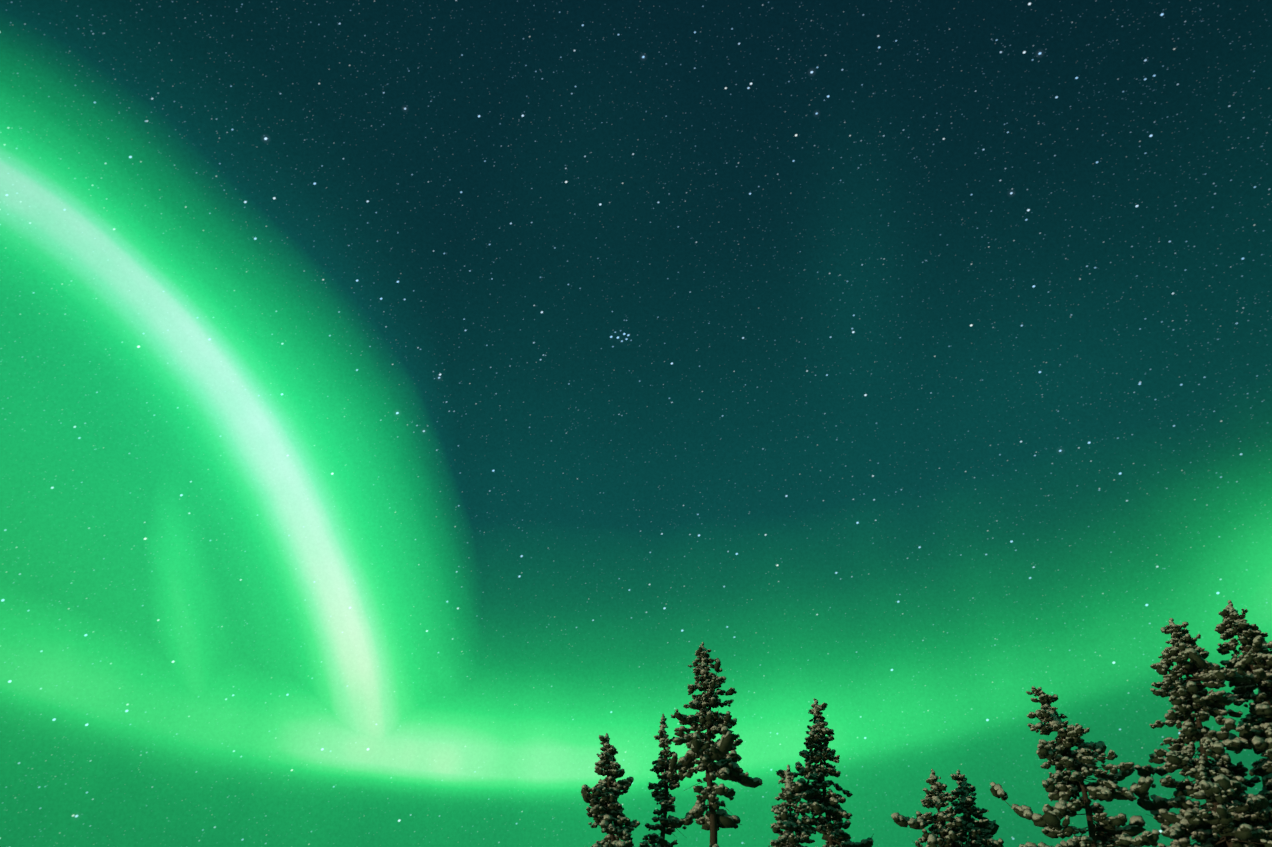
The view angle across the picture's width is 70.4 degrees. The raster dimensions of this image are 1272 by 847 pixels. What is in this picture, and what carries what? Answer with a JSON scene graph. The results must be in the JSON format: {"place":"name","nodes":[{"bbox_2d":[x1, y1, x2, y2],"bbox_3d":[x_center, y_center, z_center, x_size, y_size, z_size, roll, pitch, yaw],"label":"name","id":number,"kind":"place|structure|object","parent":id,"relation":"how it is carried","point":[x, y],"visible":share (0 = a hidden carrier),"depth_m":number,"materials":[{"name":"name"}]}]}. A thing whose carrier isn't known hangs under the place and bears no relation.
{"place":"outdoors","nodes":[
{"label":"outdoors","id":0,"kind":"place"},
{"bbox_2d":[0,0,1271,846],"label":"sky","id":1,"kind":"structure","parent":0,"point":[400,401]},
{"bbox_3d":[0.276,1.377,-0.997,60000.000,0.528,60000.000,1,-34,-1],"label":"snowy ground","id":2,"kind":"structure","parent":0,"visible":0},
{"bbox_2d":[581,733,640,846],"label":"spruce","id":3,"kind":"object","parent":2,"relation":"on","point":[605,810],"visible":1,"depth_m":18.54,"materials":[{"name":"green plant"}]},
{"bbox_2d":[639,714,705,846],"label":"spruce","id":4,"kind":"object","parent":2,"relation":"on","point":[664,798],"visible":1,"depth_m":19.24,"materials":[{"name":"green plant"}]},
{"bbox_2d":[670,642,762,846],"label":"spruce","id":5,"kind":"object","parent":2,"relation":"on","point":[706,749],"visible":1,"depth_m":18.83,"materials":[{"name":"green plant"}]},
{"bbox_2d":[768,765,815,846],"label":"spruce","id":6,"kind":"object","parent":2,"relation":"on","point":[790,823],"visible":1,"depth_m":17.84,"materials":[{"name":"green plant"}]},
{"bbox_2d":[776,698,873,846],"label":"spruce","id":7,"kind":"object","parent":2,"relation":"on","point":[820,802],"visible":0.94,"depth_m":19.42,"materials":[{"name":"green plant"}]},
{"bbox_2d":[891,769,965,846],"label":"spruce","id":8,"kind":"object","parent":2,"relation":"on","point":[950,833],"visible":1,"depth_m":17.31,"materials":[{"name":"green plant"}]},
{"bbox_2d":[949,769,1003,846],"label":"spruce","id":9,"kind":"object","parent":2,"relation":"on","point":[982,831],"visible":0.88,"depth_m":17.75,"materials":[{"name":"green plant"}]},
{"bbox_2d":[990,686,1160,846],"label":"spruce","id":10,"kind":"object","parent":2,"relation":"on","point":[1065,786],"visible":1,"depth_m":15.03,"materials":[{"name":"green plant"}]},
{"bbox_2d":[1131,618,1271,846],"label":"spruce","id":11,"kind":"object","parent":2,"relation":"on","point":[1188,695],"visible":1,"depth_m":15.12,"materials":[{"name":"green plant"}]},
{"bbox_2d":[1158,753,1271,846],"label":"spruce","id":12,"kind":"object","parent":2,"relation":"on","point":[1239,769],"visible":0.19,"depth_m":16.16,"materials":[{"name":"green plant"}]},
{"bbox_2d":[1185,600,1271,846],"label":"spruce","id":13,"kind":"object","parent":2,"relation":"on","point":[1254,728],"visible":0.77,"depth_m":15.87,"materials":[{"name":"green plant"}]}
]}

